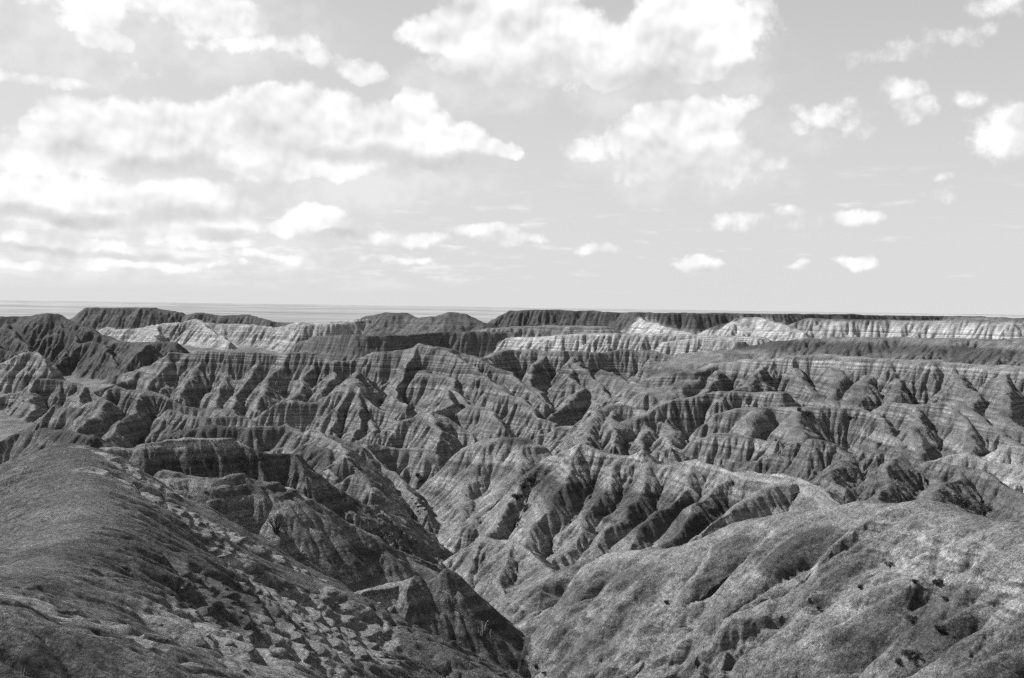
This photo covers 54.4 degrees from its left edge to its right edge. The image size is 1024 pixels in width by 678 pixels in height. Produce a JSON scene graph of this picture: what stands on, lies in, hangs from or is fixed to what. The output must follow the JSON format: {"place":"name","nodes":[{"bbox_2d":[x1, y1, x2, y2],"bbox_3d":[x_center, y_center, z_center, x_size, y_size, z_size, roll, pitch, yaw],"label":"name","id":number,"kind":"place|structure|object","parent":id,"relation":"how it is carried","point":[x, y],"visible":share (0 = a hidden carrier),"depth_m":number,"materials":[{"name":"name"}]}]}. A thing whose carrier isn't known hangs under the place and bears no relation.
{"place":"outdoors","nodes":[
{"label":"outdoors","id":0,"kind":"place"},
{"bbox_2d":[0,351,65,392],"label":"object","id":1,"kind":"structure","parent":0,"point":[20,372],"depth_m":942.88,"materials":[{"name":"stone"}]},
{"bbox_2d":[0,366,146,422],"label":"hills","id":2,"kind":"structure","parent":0,"point":[36,398],"depth_m":793.29,"materials":[{"name":"stone"}]},
{"bbox_2d":[0,313,189,383],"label":"dark mound","id":3,"kind":"object","parent":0,"point":[65,346],"visible":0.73,"depth_m":1144.32,"materials":[{"name":"stone"}]},
{"bbox_2d":[18,385,257,447],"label":"ridge","id":4,"kind":"structure","parent":0,"point":[116,415],"depth_m":533.99,"materials":[{"name":"stone"}]},
{"bbox_2d":[0,594,306,677],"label":"knoll","id":5,"kind":"structure","parent":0,"point":[193,659],"depth_m":42.21,"materials":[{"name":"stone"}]},
{"bbox_2d":[69,307,287,328],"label":"butte","id":6,"kind":"object","parent":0,"point":[115,318],"visible":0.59,"depth_m":2165.61,"materials":[{"name":"stone"}]},
{"bbox_2d":[0,322,404,447],"bbox_3d":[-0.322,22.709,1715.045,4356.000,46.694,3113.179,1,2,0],"label":"ground","id":7,"kind":"structure","parent":0,"point":[10,426],"depth_m":1046.73,"materials":[{"name":"stone"}]},
{"bbox_2d":[0,424,417,489],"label":"terraces","id":8,"kind":"object","parent":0,"point":[265,439],"visible":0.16,"depth_m":424.26,"materials":[{"name":"stone"}]},
{"bbox_2d":[0,443,522,677],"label":"foreground hill","id":9,"kind":"structure","parent":0,"point":[99,534],"depth_m":91.00,"materials":[{"name":"grey stone"}]},
{"bbox_2d":[223,639,234,645],"bbox_3d":[-17.088,18.342,60.106,0.660,0.373,0.658,-1,2,-36],"label":"loose rock","id":10,"kind":"object","parent":9,"relation":"on","point":[226,642],"visible":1,"depth_m":59.95,"materials":[{"name":"grey stone"}]},
{"bbox_2d":[99,437,444,568],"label":"rocky ridge","id":11,"kind":"structure","parent":0,"point":[212,457],"depth_m":216.37,"materials":[{"name":"stone"}]},
{"bbox_2d":[153,470,488,602],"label":"shoulder ridge","id":12,"kind":"structure","parent":0,"point":[314,535],"depth_m":167.73,"materials":[{"name":"stone"}]},
{"bbox_2d":[266,513,287,534],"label":"bare bush","id":13,"kind":"object","parent":12,"relation":"on","point":[277,530],"visible":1,"depth_m":163.42,"materials":[{"name":"black plant"}]},
{"bbox_2d":[253,383,397,445],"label":"pyramid spur","id":14,"kind":"structure","parent":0,"point":[353,413],"depth_m":690.40,"materials":[{"name":"stone"}]},
{"bbox_2d":[268,429,453,560],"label":"domes","id":15,"kind":"structure","parent":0,"point":[390,492],"depth_m":355.73,"materials":[{"name":"stone"}]},
{"bbox_2d":[117,343,674,419],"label":"fluted wall","id":16,"kind":"structure","parent":0,"point":[252,385],"depth_m":814.75,"materials":[{"name":"stone"}]},
{"bbox_2d":[292,312,519,360],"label":"grassy hills","id":17,"kind":"structure","parent":0,"point":[385,331],"depth_m":1287.32,"materials":[{"name":"stone"}]},
{"bbox_2d":[98,319,772,357],"bbox_3d":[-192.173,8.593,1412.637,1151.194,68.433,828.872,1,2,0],"label":"pale hills","id":18,"kind":"structure","parent":0,"point":[202,334],"depth_m":1548.02,"materials":[{"name":"stone"}]},
{"bbox_2d":[372,389,515,461],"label":"pyramids","id":19,"kind":"object","parent":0,"point":[445,426],"visible":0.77,"depth_m":622.26,"materials":[{"name":"stone"}]},
{"bbox_2d":[396,568,531,673],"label":"gully spur","id":20,"kind":"structure","parent":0,"point":[464,615],"depth_m":149.69,"materials":[{"name":"stone"}]},
{"bbox_2d":[416,437,552,553],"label":"light hill","id":21,"kind":"structure","parent":0,"point":[462,491],"depth_m":381.74,"materials":[{"name":"stone"}]},
{"bbox_2d":[442,537,557,599],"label":"canyon spur","id":22,"kind":"structure","parent":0,"point":[488,567],"depth_m":218.28,"materials":[{"name":"stone"}]},
{"bbox_2d":[380,346,633,440],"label":"central spurs","id":23,"kind":"structure","parent":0,"point":[537,400],"depth_m":732.26,"materials":[{"name":"stone"}]},
{"bbox_2d":[0,300,1023,322],"bbox_3d":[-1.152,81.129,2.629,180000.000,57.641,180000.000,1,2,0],"label":"distant plain","id":24,"kind":"structure","parent":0,"point":[296,313],"depth_m":12663.51,"materials":[{"name":"grey"}]},
{"bbox_2d":[0,0,1023,314],"label":"sky","id":25,"kind":"structure","parent":0,"point":[867,156],"materials":[{"name":"white"}]},
{"bbox_2d":[476,325,622,336],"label":"bench","id":26,"kind":"object","parent":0,"point":[536,331],"visible":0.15,"depth_m":1366.60,"materials":[{"name":"stone"}]},
{"bbox_2d":[533,404,689,455],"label":"hill","id":27,"kind":"structure","parent":0,"point":[603,428],"depth_m":546.60,"materials":[{"name":"stone"}]},
{"bbox_2d":[472,442,846,569],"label":"fluted ridge","id":28,"kind":"structure","parent":0,"point":[579,502],"depth_m":297.29,"materials":[{"name":"stone"}]},
{"bbox_2d":[510,493,522,500],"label":"shrub","id":29,"kind":"object","parent":28,"relation":"on","point":[515,495],"visible":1,"depth_m":326.75,"materials":[{"name":"grey plant"}]},
{"bbox_2d":[519,483,527,488],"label":"shrub","id":30,"kind":"object","parent":28,"relation":"on","point":[522,485],"visible":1,"depth_m":333.37,"materials":[{"name":"grey plant"}]},
{"bbox_2d":[526,476,535,481],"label":"shrub","id":31,"kind":"object","parent":28,"relation":"on","point":[529,478],"visible":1,"depth_m":337.48,"materials":[{"name":"black plant"}]},
{"bbox_2d":[651,433,784,465],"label":"round hill","id":32,"kind":"structure","parent":0,"point":[718,449],"depth_m":451.09,"materials":[{"name":"stone"}]},
{"bbox_2d":[488,500,1023,677],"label":"foreground hill","id":33,"kind":"structure","parent":0,"point":[744,598],"depth_m":113.86,"materials":[{"name":"grey stone"}]},
{"bbox_2d":[884,561,894,566],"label":"shrub","id":34,"kind":"object","parent":33,"relation":"on","point":[886,564],"visible":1,"depth_m":106.11,"materials":[{"name":"grey plant"}]},
{"bbox_2d":[894,658,901,664],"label":"shrub","id":35,"kind":"object","parent":33,"relation":"on","point":[897,660],"visible":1,"depth_m":87.63,"materials":[{"name":"grey plant"}]},
{"bbox_2d":[901,649,919,658],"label":"shrub","id":36,"kind":"object","parent":33,"relation":"on","point":[907,653],"visible":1,"depth_m":87.38,"materials":[{"name":"grey plant"}]},
{"bbox_2d":[904,614,919,623],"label":"shrub","id":37,"kind":"object","parent":33,"relation":"on","point":[912,619],"visible":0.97,"depth_m":92.67,"materials":[{"name":"grey plant"}]},
{"bbox_2d":[932,577,942,584],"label":"shrub","id":38,"kind":"object","parent":33,"relation":"on","point":[938,581],"visible":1,"depth_m":100.22,"materials":[{"name":"grey plant"}]},
{"bbox_2d":[932,624,947,633],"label":"shrub","id":39,"kind":"object","parent":33,"relation":"on","point":[939,629],"visible":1,"depth_m":88.39,"materials":[{"name":"grey plant"}]},
{"bbox_2d":[953,494,970,508],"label":"shrub","id":40,"kind":"object","parent":33,"relation":"on","point":[959,499],"visible":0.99,"depth_m":121.39,"materials":[{"name":"grey plant"}]},
{"bbox_2d":[970,502,994,515],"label":"shrub","id":41,"kind":"object","parent":33,"relation":"on","point":[985,510],"visible":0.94,"depth_m":122.59,"materials":[{"name":"grey plant"}]},
{"bbox_2d":[488,309,1023,341],"bbox_3d":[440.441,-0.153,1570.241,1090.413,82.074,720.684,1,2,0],"label":"mesa","id":42,"kind":"structure","parent":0,"point":[778,327],"depth_m":1472.67,"materials":[{"name":"stone"}]},
{"bbox_2d":[597,337,1023,444],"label":"table mesa","id":43,"kind":"structure","parent":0,"point":[984,378],"depth_m":595.46,"materials":[{"name":"stone"}]},
{"bbox_2d":[620,391,1023,460],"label":"terraces","id":44,"kind":"object","parent":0,"point":[929,432],"visible":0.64,"depth_m":502.56,"materials":[{"name":"stone"}]},
{"bbox_2d":[720,438,1023,521],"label":"hills","id":45,"kind":"structure","parent":0,"point":[870,474],"depth_m":305.87,"materials":[{"name":"stone"}]},
{"bbox_2d":[926,445,1023,492],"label":"white knoll","id":46,"kind":"structure","parent":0,"point":[1004,464],"depth_m":374.10,"materials":[{"name":"stone"}]}
]}

